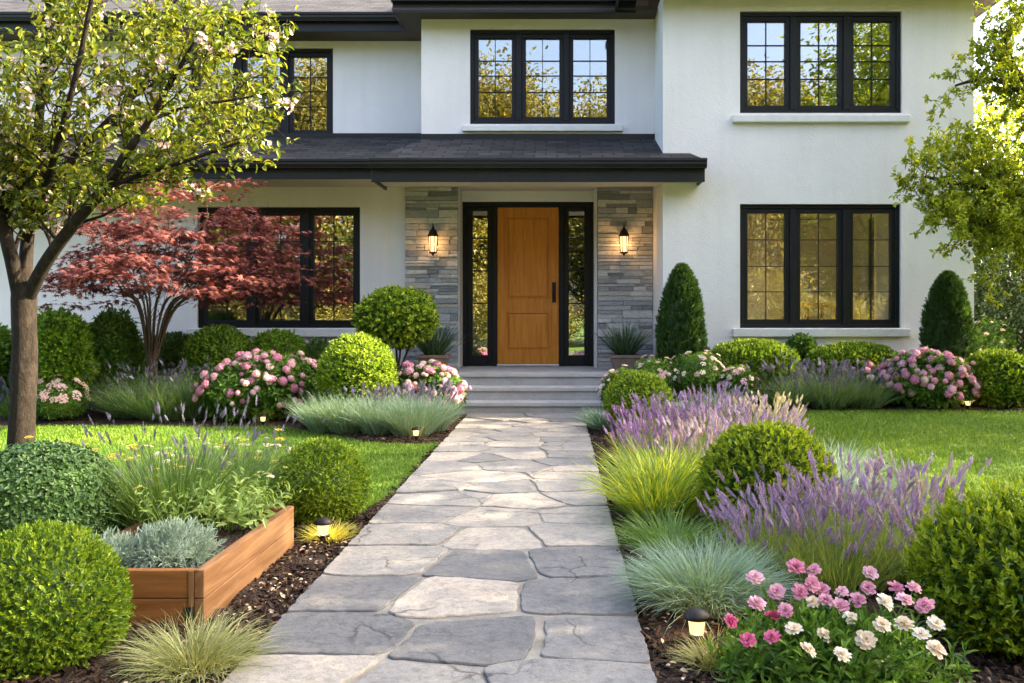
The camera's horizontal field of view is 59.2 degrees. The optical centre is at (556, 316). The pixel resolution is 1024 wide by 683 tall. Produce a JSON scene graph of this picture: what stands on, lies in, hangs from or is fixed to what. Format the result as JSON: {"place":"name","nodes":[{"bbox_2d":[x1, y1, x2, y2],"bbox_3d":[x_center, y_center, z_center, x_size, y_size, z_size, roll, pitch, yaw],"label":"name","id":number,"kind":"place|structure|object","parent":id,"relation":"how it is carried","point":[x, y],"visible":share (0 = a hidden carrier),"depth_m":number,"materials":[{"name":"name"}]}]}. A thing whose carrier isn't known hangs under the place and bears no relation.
{"place":"outdoors","nodes":[
{"label":"outdoors","id":0,"kind":"place"},
{"bbox_2d":[0,423,438,512],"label":"grass","id":1,"kind":"structure","parent":0,"point":[76,436],"depth_m":8.98,"materials":[{"name":"green plant"}]},
{"bbox_2d":[221,413,656,682],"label":"path","id":2,"kind":"structure","parent":0,"point":[484,568],"depth_m":4.12,"materials":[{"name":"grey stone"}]},
{"bbox_2d":[0,341,1023,676],"bbox_3d":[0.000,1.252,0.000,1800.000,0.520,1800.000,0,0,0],"label":"ground","id":3,"kind":"structure","parent":0,"point":[918,439],"depth_m":8.41,"materials":[{"name":"plant"}]},
{"bbox_2d":[110,506,293,626],"bbox_3d":[-1.750,1.164,4.237,0.660,0.292,1.246,0,0,0],"label":"raised planter","id":4,"kind":"object","parent":3,"relation":"on","point":[245,557],"visible":0.38,"depth_m":3.77,"materials":[{"name":"wood"}]},
{"bbox_2d":[92,526,143,567],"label":"silver plant","id":5,"kind":"object","parent":4,"relation":"in","point":[119,545],"visible":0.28,"depth_m":3.78,"materials":[{"name":"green plant"}]},
{"bbox_2d":[119,514,225,567],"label":"silver plant","id":6,"kind":"object","parent":4,"relation":"in","point":[170,544],"visible":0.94,"depth_m":3.80,"materials":[{"name":"green plant"}]},
{"bbox_2d":[56,401,295,531],"bbox_3d":[-1.986,0.751,4.605,1.285,0.648,1.228,0,0,0],"label":"violet veronica","id":7,"kind":"object","parent":4,"relation":"on","point":[166,481],"visible":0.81,"depth_m":4.52,"materials":[{"name":"plant"}]},
{"bbox_2d":[132,466,254,529],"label":"leafy plant","id":8,"kind":"object","parent":4,"relation":"on","point":[159,513],"visible":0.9,"depth_m":4.23,"materials":[{"name":"green plant"}]},
{"bbox_2d":[162,467,292,531],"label":"leafy green perennial","id":9,"kind":"object","parent":4,"relation":"on","point":[242,509],"visible":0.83,"depth_m":4.47,"materials":[{"name":"green plant"}]},
{"bbox_2d":[221,465,312,518],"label":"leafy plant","id":10,"kind":"object","parent":4,"relation":"on","point":[264,490],"visible":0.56,"depth_m":4.79,"materials":[{"name":"green plant"}]},
{"bbox_2d":[0,0,1001,414],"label":"house","id":11,"kind":"structure","parent":3,"relation":"on","point":[528,160],"depth_m":13.06,"materials":[{"name":"white paint"}]},
{"bbox_2d":[191,49,332,132],"bbox_3d":[-4.607,-3.504,14.125,2.229,1.380,0.111,0,0,0],"label":"window","id":12,"kind":"structure","parent":11,"relation":"in","point":[287,122],"depth_m":14.09,"materials":[{"name":"black paint"}]},
{"bbox_2d":[186,207,359,336],"bbox_3d":[-4.087,-0.666,13.340,2.734,1.920,0.220,0,0,0],"label":"window","id":13,"kind":"structure","parent":11,"relation":"in","point":[307,326],"depth_m":13.35,"materials":[{"name":"black paint"}]},
{"bbox_2d":[416,354,450,365],"bbox_3d":[-1.725,0.639,12.620,0.428,0.225,0.428,0,0,0],"label":"plant pot","id":14,"kind":"object","parent":11,"relation":"on","point":[445,358],"visible":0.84,"depth_m":12.42,"materials":[{"name":"brown ceramic"}]},
{"bbox_2d":[416,317,466,354],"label":"spiky plant","id":15,"kind":"object","parent":14,"relation":"in","point":[434,345],"visible":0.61,"depth_m":12.50,"materials":[{"name":"green plant"}]},
{"bbox_2d":[497,207,558,363],"bbox_3d":[-0.442,-0.480,13.740,0.937,2.390,0.131,0,0,0],"label":"front door","id":16,"kind":"structure","parent":11,"relation":"in","point":[527,237],"depth_m":13.75,"materials":[{"name":"brown wood"}]},
{"bbox_2d":[462,30,622,131],"bbox_3d":[-0.208,-3.416,13.040,2.313,1.488,0.220,0,0,0],"label":"window","id":17,"kind":"structure","parent":11,"relation":"in","point":[518,37],"depth_m":13.04,"materials":[{"name":"black paint"}]},
{"bbox_2d":[609,354,641,370],"bbox_3d":[0.954,0.639,12.620,0.428,0.225,0.428,0,0,0],"label":"plant pot","id":18,"kind":"object","parent":11,"relation":"on","point":[618,361],"visible":0.81,"depth_m":12.43,"materials":[{"name":"brown stone"}]},
{"bbox_2d":[591,314,654,354],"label":"spiky plant","id":19,"kind":"object","parent":18,"relation":"in","point":[624,346],"visible":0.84,"depth_m":12.50,"materials":[{"name":"green plant"}]},
{"bbox_2d":[800,303,835,318],"bbox_3d":[3.944,0.279,13.800,0.544,0.982,0.800,0,0,0],"label":"side table","id":20,"kind":"object","parent":11,"relation":"in","point":[821,305],"visible":0.31,"depth_m":13.45,"materials":[{"name":"orange wood"}]},
{"bbox_2d":[732,12,910,122],"bbox_3d":[3.513,-3.332,12.040,2.359,1.495,0.220,0,0,0],"label":"window","id":21,"kind":"structure","parent":11,"relation":"in","point":[792,21],"depth_m":12.05,"materials":[{"name":"black paint"}]},
{"bbox_2d":[732,204,910,336],"bbox_3d":[3.513,-0.621,12.040,2.359,1.772,0.220,0,0,0],"label":"window","id":22,"kind":"structure","parent":11,"relation":"in","point":[844,325],"depth_m":12.05,"materials":[{"name":"black paint"}]},
{"bbox_2d":[869,217,873,318],"bbox_3d":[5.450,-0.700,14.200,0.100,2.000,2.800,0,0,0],"label":"muntin","id":23,"kind":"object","parent":11,"relation":"in","point":[873,217],"depth_m":15.53,"materials":[{"name":"black paint"}]},
{"bbox_2d":[0,389,1023,682],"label":"mulch bed","id":24,"kind":"object","parent":3,"relation":"on","point":[98,417],"visible":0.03,"depth_m":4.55,"materials":[{"name":"brown wood"}]},
{"bbox_2d":[0,322,11,401],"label":"upright shrub","id":25,"kind":"object","parent":24,"relation":"on","point":[5,347],"visible":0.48,"depth_m":11.19,"materials":[{"name":"green plant"}]},
{"bbox_2d":[36,374,91,420],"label":"flower clump","id":26,"kind":"object","parent":24,"relation":"on","point":[61,400],"visible":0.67,"depth_m":10.58,"materials":[{"name":"green plant"}]},
{"bbox_2d":[0,439,128,537],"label":"box shrub","id":27,"kind":"object","parent":24,"relation":"on","point":[37,481],"visible":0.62,"depth_m":4.23,"materials":[{"name":"green plant"}]},
{"bbox_2d":[0,518,137,682],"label":"box shrub","id":28,"kind":"object","parent":24,"relation":"on","point":[65,595],"visible":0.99,"depth_m":3.15,"materials":[{"name":"green plant"}]},
{"bbox_2d":[37,305,102,404],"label":"upright shrub","id":29,"kind":"object","parent":24,"relation":"on","point":[65,348],"visible":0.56,"depth_m":10.76,"materials":[{"name":"green plant"}]},
{"bbox_2d":[89,304,146,406],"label":"upright shrub","id":30,"kind":"object","parent":24,"relation":"on","point":[117,339],"visible":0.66,"depth_m":11.28,"materials":[{"name":"green plant"}]},
{"bbox_2d":[77,361,187,418],"bbox_3d":[-5.186,0.860,11.004,1.622,0.714,1.552,0,0,0],"label":"catmint","id":31,"kind":"object","parent":24,"relation":"on","point":[114,413],"visible":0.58,"depth_m":10.77,"materials":[{"name":"plant"}]},
{"bbox_2d":[0,0,302,447],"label":"blossom tree","id":32,"kind":"object","parent":24,"relation":"on","point":[35,183],"visible":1,"depth_m":6.68,"materials":[{"name":"green plant"}]},
{"bbox_2d":[96,360,207,420],"bbox_3d":[-4.694,0.869,10.812,1.589,0.723,1.576,0,0,0],"label":"catmint","id":33,"kind":"object","parent":24,"relation":"on","point":[150,411],"visible":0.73,"depth_m":10.61,"materials":[{"name":"plant"}]},
{"bbox_2d":[143,331,189,390],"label":"box shrub","id":34,"kind":"object","parent":24,"relation":"on","point":[172,345],"visible":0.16,"depth_m":12.08,"materials":[{"name":"green plant"}]},
{"bbox_2d":[81,404,259,529],"bbox_3d":[-2.385,0.874,5.184,1.403,0.748,1.292,0,0,0],"label":"violet veronica","id":35,"kind":"object","parent":24,"relation":"on","point":[143,429],"visible":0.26,"depth_m":5.25,"materials":[{"name":"plant"}]},
{"bbox_2d":[129,356,221,418],"bbox_3d":[-4.379,0.846,10.931,1.593,0.752,1.574,0,0,0],"label":"catmint","id":36,"kind":"object","parent":24,"relation":"on","point":[192,414],"visible":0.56,"depth_m":10.71,"materials":[{"name":"plant"}]},
{"bbox_2d":[37,170,316,393],"bbox_3d":[-4.733,-0.329,11.268,3.403,3.143,3.154,0,0,-20],"label":"red maple","id":37,"kind":"object","parent":24,"relation":"on","point":[113,262],"visible":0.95,"depth_m":11.07,"materials":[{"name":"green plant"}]},
{"bbox_2d":[89,599,291,682],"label":"dry grass","id":38,"kind":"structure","parent":24,"relation":"on","point":[179,658],"depth_m":3.15,"materials":[{"name":"beige plant"}]},
{"bbox_2d":[177,323,252,386],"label":"box shrub","id":39,"kind":"object","parent":24,"relation":"on","point":[217,344],"visible":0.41,"depth_m":11.58,"materials":[{"name":"green plant"}]},
{"bbox_2d":[115,414,326,507],"bbox_3d":[-1.972,0.895,5.165,1.319,0.707,1.325,0,0,-19],"label":"violet veronica","id":40,"kind":"object","parent":24,"relation":"on","point":[253,454],"visible":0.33,"depth_m":5.18,"materials":[{"name":"plant"}]},
{"bbox_2d":[135,395,341,505],"bbox_3d":[-1.965,0.869,5.499,1.300,0.758,1.274,0,0,40],"label":"violet veronica","id":41,"kind":"object","parent":24,"relation":"on","point":[222,435],"visible":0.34,"depth_m":5.52,"materials":[{"name":"plant"}]},
{"bbox_2d":[190,348,319,422],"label":"flowering bush","id":42,"kind":"object","parent":24,"relation":"on","point":[272,380],"visible":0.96,"depth_m":10.54,"materials":[{"name":"pink plant"}]},
{"bbox_2d":[248,328,307,359],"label":"box shrub","id":43,"kind":"object","parent":24,"relation":"on","point":[287,341],"visible":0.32,"depth_m":11.88,"materials":[{"name":"green plant"}]},
{"bbox_2d":[304,336,329,400],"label":"box shrub","id":44,"kind":"object","parent":24,"relation":"on","point":[316,349],"visible":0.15,"depth_m":12.15,"materials":[{"name":"green plant"}]},
{"bbox_2d":[268,435,372,525],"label":"box shrub","id":45,"kind":"object","parent":24,"relation":"on","point":[338,484],"visible":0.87,"depth_m":5.33,"materials":[{"name":"green plant"}]},
{"bbox_2d":[314,517,332,540],"bbox_3d":[-1.285,1.213,4.950,0.104,0.224,0.104,0,0,0],"label":"path lamp","id":46,"kind":"object","parent":24,"relation":"on","point":[321,523],"visible":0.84,"depth_m":4.92,"materials":[{"name":"brown metal"}]},
{"bbox_2d":[281,388,366,432],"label":"fescue grass","id":47,"kind":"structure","parent":24,"relation":"on","point":[313,423],"depth_m":9.69,"materials":[{"name":"green plant"}]},
{"bbox_2d":[294,515,363,544],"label":"dry grass","id":48,"kind":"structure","parent":24,"relation":"on","point":[340,532],"depth_m":5.00,"materials":[{"name":"yellow plant"}]},
{"bbox_2d":[299,390,392,433],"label":"fescue grass","id":49,"kind":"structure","parent":24,"relation":"on","point":[341,425],"depth_m":9.52,"materials":[{"name":"green plant"}]},
{"bbox_2d":[314,331,399,406],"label":"box shrub","id":50,"kind":"object","parent":24,"relation":"on","point":[347,360],"visible":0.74,"depth_m":10.10,"materials":[{"name":"green plant"}]},
{"bbox_2d":[331,392,425,435],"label":"fescue grass","id":51,"kind":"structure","parent":24,"relation":"on","point":[369,426],"depth_m":9.39,"materials":[{"name":"green plant"}]},
{"bbox_2d":[350,284,441,370],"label":"standard shrub","id":52,"kind":"object","parent":24,"relation":"on","point":[397,317],"visible":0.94,"depth_m":11.39,"materials":[{"name":"green plant"}]},
{"bbox_2d":[361,381,434,407],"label":"lavender","id":53,"kind":"object","parent":24,"relation":"on","point":[393,390],"visible":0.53,"depth_m":9.95,"materials":[{"name":"plant"}]},
{"bbox_2d":[368,392,458,437],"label":"fescue grass","id":54,"kind":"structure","parent":24,"relation":"on","point":[428,423],"depth_m":9.28,"materials":[{"name":"green plant"}]},
{"bbox_2d":[394,378,459,408],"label":"lavender","id":55,"kind":"object","parent":24,"relation":"on","point":[448,385],"visible":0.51,"depth_m":10.24,"materials":[{"name":"plant"}]},
{"bbox_2d":[386,389,472,432],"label":"fescue grass","id":56,"kind":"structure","parent":24,"relation":"on","point":[443,426],"depth_m":9.69,"materials":[{"name":"green plant"}]},
{"bbox_2d":[390,359,471,411],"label":"flowering bush","id":57,"kind":"object","parent":24,"relation":"on","point":[431,371],"visible":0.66,"depth_m":10.69,"materials":[{"name":"pink plant"}]},
{"bbox_2d":[124,528,761,682],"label":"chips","id":58,"kind":"object","parent":24,"relation":"on","point":[292,585],"visible":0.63,"depth_m":3.82,"materials":[{"name":"brown plant"}]},
{"bbox_2d":[570,404,615,430],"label":"fescue grass","id":59,"kind":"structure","parent":24,"relation":"on","point":[598,423],"depth_m":9.80,"materials":[{"name":"green plant"}]},
{"bbox_2d":[595,364,638,408],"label":"flower clump","id":60,"kind":"object","parent":24,"relation":"on","point":[603,386],"visible":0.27,"depth_m":10.69,"materials":[{"name":"green plant"}]},
{"bbox_2d":[602,369,675,432],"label":"box shrub","id":61,"kind":"object","parent":24,"relation":"on","point":[640,383],"visible":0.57,"depth_m":9.40,"materials":[{"name":"green plant"}]},
{"bbox_2d":[566,424,714,525],"bbox_3d":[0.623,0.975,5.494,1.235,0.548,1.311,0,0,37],"label":"golden grass","id":62,"kind":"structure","parent":24,"relation":"on","point":[643,495],"depth_m":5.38,"materials":[{"name":"plant"}]},
{"bbox_2d":[602,401,699,461],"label":"lavender","id":63,"kind":"object","parent":24,"relation":"on","point":[626,413],"visible":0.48,"depth_m":7.66,"materials":[{"name":"purple plant"}]},
{"bbox_2d":[602,414,702,478],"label":"lavender","id":64,"kind":"object","parent":24,"relation":"on","point":[636,434],"visible":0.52,"depth_m":6.67,"materials":[{"name":"purple plant"}]},
{"bbox_2d":[634,355,681,397],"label":"flower clump","id":65,"kind":"object","parent":24,"relation":"on","point":[656,367],"visible":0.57,"depth_m":10.75,"materials":[{"name":"green plant"}]},
{"bbox_2d":[621,391,706,445],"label":"lavender","id":66,"kind":"object","parent":24,"relation":"on","point":[644,400],"visible":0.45,"depth_m":8.54,"materials":[{"name":"purple plant"}]},
{"bbox_2d":[601,499,737,558],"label":"green grass","id":67,"kind":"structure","parent":24,"relation":"on","point":[649,533],"depth_m":4.75,"materials":[{"name":"green plant"}]},
{"bbox_2d":[654,262,709,398],"bbox_3d":[1.587,0.200,11.414,0.738,1.808,0.743,0,0,0],"label":"cone conifer","id":68,"kind":"object","parent":24,"relation":"on","point":[680,322],"visible":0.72,"depth_m":11.21,"materials":[{"name":"green plant"}]},
{"bbox_2d":[667,350,726,401],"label":"flower clump","id":69,"kind":"object","parent":24,"relation":"on","point":[698,370],"visible":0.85,"depth_m":10.65,"materials":[{"name":"green plant"}]},
{"bbox_2d":[683,607,710,643],"bbox_3d":[0.528,1.213,3.400,0.104,0.224,0.104,0,0,0],"label":"path lamp","id":70,"kind":"object","parent":24,"relation":"on","point":[696,618],"visible":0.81,"depth_m":3.37,"materials":[{"name":"brown metal"}]},
{"bbox_2d":[651,412,743,467],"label":"lavender","id":71,"kind":"object","parent":24,"relation":"on","point":[711,436],"visible":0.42,"depth_m":6.62,"materials":[{"name":"purple plant"}]},
{"bbox_2d":[602,524,803,636],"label":"fescue grass","id":72,"kind":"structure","parent":24,"relation":"on","point":[671,583],"depth_m":3.76,"materials":[{"name":"green plant"}]},
{"bbox_2d":[661,627,745,681],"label":"dry grass","id":73,"kind":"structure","parent":24,"relation":"on","point":[708,666],"depth_m":3.20,"materials":[{"name":"beige plant"}]},
{"bbox_2d":[656,395,761,459],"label":"lavender","id":74,"kind":"object","parent":24,"relation":"on","point":[693,410],"visible":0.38,"depth_m":7.53,"materials":[{"name":"purple plant"}]},
{"bbox_2d":[673,382,754,438],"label":"lavender","id":75,"kind":"object","parent":24,"relation":"on","point":[699,395],"visible":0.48,"depth_m":8.68,"materials":[{"name":"purple plant"}]},
{"bbox_2d":[718,364,759,401],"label":"flower clump","id":76,"kind":"object","parent":24,"relation":"on","point":[739,375],"visible":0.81,"depth_m":10.52,"materials":[{"name":"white plant"}]},
{"bbox_2d":[708,337,801,387],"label":"box shrub","id":77,"kind":"object","parent":24,"relation":"on","point":[756,352],"visible":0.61,"depth_m":10.84,"materials":[{"name":"green plant"}]},
{"bbox_2d":[707,394,808,428],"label":"lavender","id":78,"kind":"object","parent":24,"relation":"on","point":[793,410],"visible":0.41,"depth_m":7.68,"materials":[{"name":"purple plant"}]},
{"bbox_2d":[707,408,814,448],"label":"lavender","id":79,"kind":"object","parent":24,"relation":"on","point":[776,420],"visible":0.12,"depth_m":6.82,"materials":[{"name":"purple plant"}]},
{"bbox_2d":[678,483,848,585],"bbox_3d":[0.998,1.022,4.297,0.840,0.450,0.807,0,0,0],"label":"lavender","id":80,"kind":"object","parent":24,"relation":"on","point":[734,518],"visible":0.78,"depth_m":4.25,"materials":[{"name":"purple plant"}]},
{"bbox_2d":[692,418,839,542],"bbox_3d":[1.209,0.936,5.202,0.837,0.704,0.875,0,0,0],"label":"box shrub","id":81,"kind":"object","parent":24,"relation":"on","point":[740,450],"visible":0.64,"depth_m":5.01,"materials":[{"name":"green plant"}]},
{"bbox_2d":[732,390,808,426],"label":"lavender","id":82,"kind":"object","parent":24,"relation":"on","point":[780,399],"visible":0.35,"depth_m":8.49,"materials":[{"name":"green plant"}]},
{"bbox_2d":[746,356,840,407],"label":"lavender","id":83,"kind":"object","parent":24,"relation":"on","point":[794,393],"visible":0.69,"depth_m":10.55,"materials":[{"name":"plant"}]},
{"bbox_2d":[709,460,879,560],"bbox_3d":[1.220,0.978,4.626,0.941,0.540,0.879,0,0,0],"label":"lavender","id":84,"kind":"object","parent":24,"relation":"on","point":[777,497],"visible":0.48,"depth_m":4.53,"materials":[{"name":"purple plant"}]},
{"bbox_2d":[785,332,818,373],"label":"dark shrub","id":85,"kind":"object","parent":24,"relation":"on","point":[803,344],"visible":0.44,"depth_m":11.63,"materials":[{"name":"green plant"}]},
{"bbox_2d":[774,356,877,408],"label":"lavender","id":86,"kind":"object","parent":24,"relation":"on","point":[831,401],"visible":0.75,"depth_m":10.45,"materials":[{"name":"plant"}]},
{"bbox_2d":[733,474,937,598],"bbox_3d":[1.295,0.990,4.163,0.964,0.516,0.938,0,0,-44],"label":"lavender","id":87,"kind":"object","parent":24,"relation":"on","point":[847,573],"visible":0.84,"depth_m":4.09,"materials":[{"name":"purple plant"}]},
{"bbox_2d":[701,558,979,682],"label":"zinnia plant","id":88,"kind":"object","parent":24,"relation":"on","point":[812,639],"visible":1,"depth_m":3.00,"materials":[{"name":"green plant"}]},
{"bbox_2d":[805,340,898,381],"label":"box shrub","id":89,"kind":"object","parent":24,"relation":"on","point":[852,351],"visible":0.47,"depth_m":11.09,"materials":[{"name":"green plant"}]},
{"bbox_2d":[813,431,900,488],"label":"pale grass","id":90,"kind":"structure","parent":24,"relation":"on","point":[845,457],"depth_m":6.63,"materials":[{"name":"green plant"}]},
{"bbox_2d":[818,357,905,408],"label":"lavender","id":91,"kind":"object","parent":24,"relation":"on","point":[871,400],"visible":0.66,"depth_m":10.47,"materials":[{"name":"plant"}]},
{"bbox_2d":[773,445,957,558],"bbox_3d":[1.587,0.958,4.762,0.971,0.579,0.964,0,0,34],"label":"lavender","id":92,"kind":"object","parent":24,"relation":"on","point":[877,466],"visible":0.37,"depth_m":4.67,"materials":[{"name":"purple plant"}]},
{"bbox_2d":[849,359,884,392],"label":"flowering bush","id":93,"kind":"object","parent":24,"relation":"on","point":[869,369],"visible":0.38,"depth_m":10.85,"materials":[{"name":"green plant"}]},
{"bbox_2d":[830,454,929,517],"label":"pale grass","id":94,"kind":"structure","parent":24,"relation":"on","point":[857,481],"depth_m":5.79,"materials":[{"name":"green plant"}]},
{"bbox_2d":[798,455,966,588],"bbox_3d":[1.632,0.955,4.292,0.975,0.584,1.009,0,0,0],"label":"lavender","id":95,"kind":"object","parent":24,"relation":"on","point":[918,499],"visible":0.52,"depth_m":4.24,"materials":[{"name":"purple plant"}]},
{"bbox_2d":[843,444,1006,542],"bbox_3d":[1.903,0.963,4.725,1.017,0.569,1.024,0,0,0],"label":"lavender","id":96,"kind":"object","parent":24,"relation":"on","point":[949,482],"visible":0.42,"depth_m":4.74,"materials":[{"name":"purple plant"}]},
{"bbox_2d":[876,346,982,409],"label":"flowering bush","id":97,"kind":"object","parent":24,"relation":"on","point":[933,378],"visible":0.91,"depth_m":10.45,"materials":[{"name":"pink plant"}]},
{"bbox_2d":[855,483,1020,584],"bbox_3d":[1.756,1.006,4.048,0.840,0.482,0.857,0,0,31],"label":"lavender","id":98,"kind":"object","parent":24,"relation":"on","point":[896,515],"visible":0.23,"depth_m":4.11,"materials":[{"name":"purple plant"}]},
{"bbox_2d":[918,270,978,359],"bbox_3d":[4.958,0.227,11.412,0.747,1.670,0.747,0,0,0],"label":"cone conifer","id":99,"kind":"object","parent":24,"relation":"on","point":[947,322],"visible":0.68,"depth_m":11.21,"materials":[{"name":"green plant"}]},
{"bbox_2d":[888,0,1023,307],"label":"sunlit tree","id":100,"kind":"object","parent":24,"relation":"on","point":[997,226],"visible":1,"depth_m":9.62,"materials":[{"name":"green plant"}]},
{"bbox_2d":[902,474,1023,663],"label":"box shrub","id":101,"kind":"object","parent":24,"relation":"on","point":[965,559],"visible":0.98,"depth_m":3.31,"materials":[{"name":"green plant"}]},
{"bbox_2d":[963,348,1023,407],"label":"rounded shrub","id":102,"kind":"object","parent":24,"relation":"on","point":[999,373],"visible":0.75,"depth_m":10.51,"materials":[{"name":"green plant"}]},
{"bbox_2d":[974,314,1022,352],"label":"flower clump","id":103,"kind":"object","parent":3,"relation":"on","point":[990,339],"visible":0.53,"depth_m":12.98,"materials":[{"name":"green plant"}]},
{"bbox_2d":[974,245,1023,355],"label":"background tree","id":104,"kind":"object","parent":3,"relation":"on","point":[1017,310],"visible":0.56,"depth_m":13.59,"materials":[{"name":"green plant"}]},
{"bbox_2d":[974,55,1023,289],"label":"background tree","id":105,"kind":"object","parent":3,"relation":"on","point":[1006,135],"visible":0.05,"depth_m":17.34,"materials":[{"name":"green plant"}]},
{"bbox_2d":[974,159,1023,352],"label":"background tree","id":106,"kind":"object","parent":3,"relation":"on","point":[977,313],"visible":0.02,"depth_m":16.24,"materials":[{"name":"green plant"}]},
{"bbox_2d":[771,408,1023,519],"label":"grass","id":107,"kind":"structure","parent":0,"point":[1007,416],"depth_m":8.61,"materials":[{"name":"green plant"}]},
{"bbox_2d":[974,0,1023,173],"label":"sky","id":108,"kind":"structure","parent":0,"point":[995,9],"materials":[{"name":"white"}]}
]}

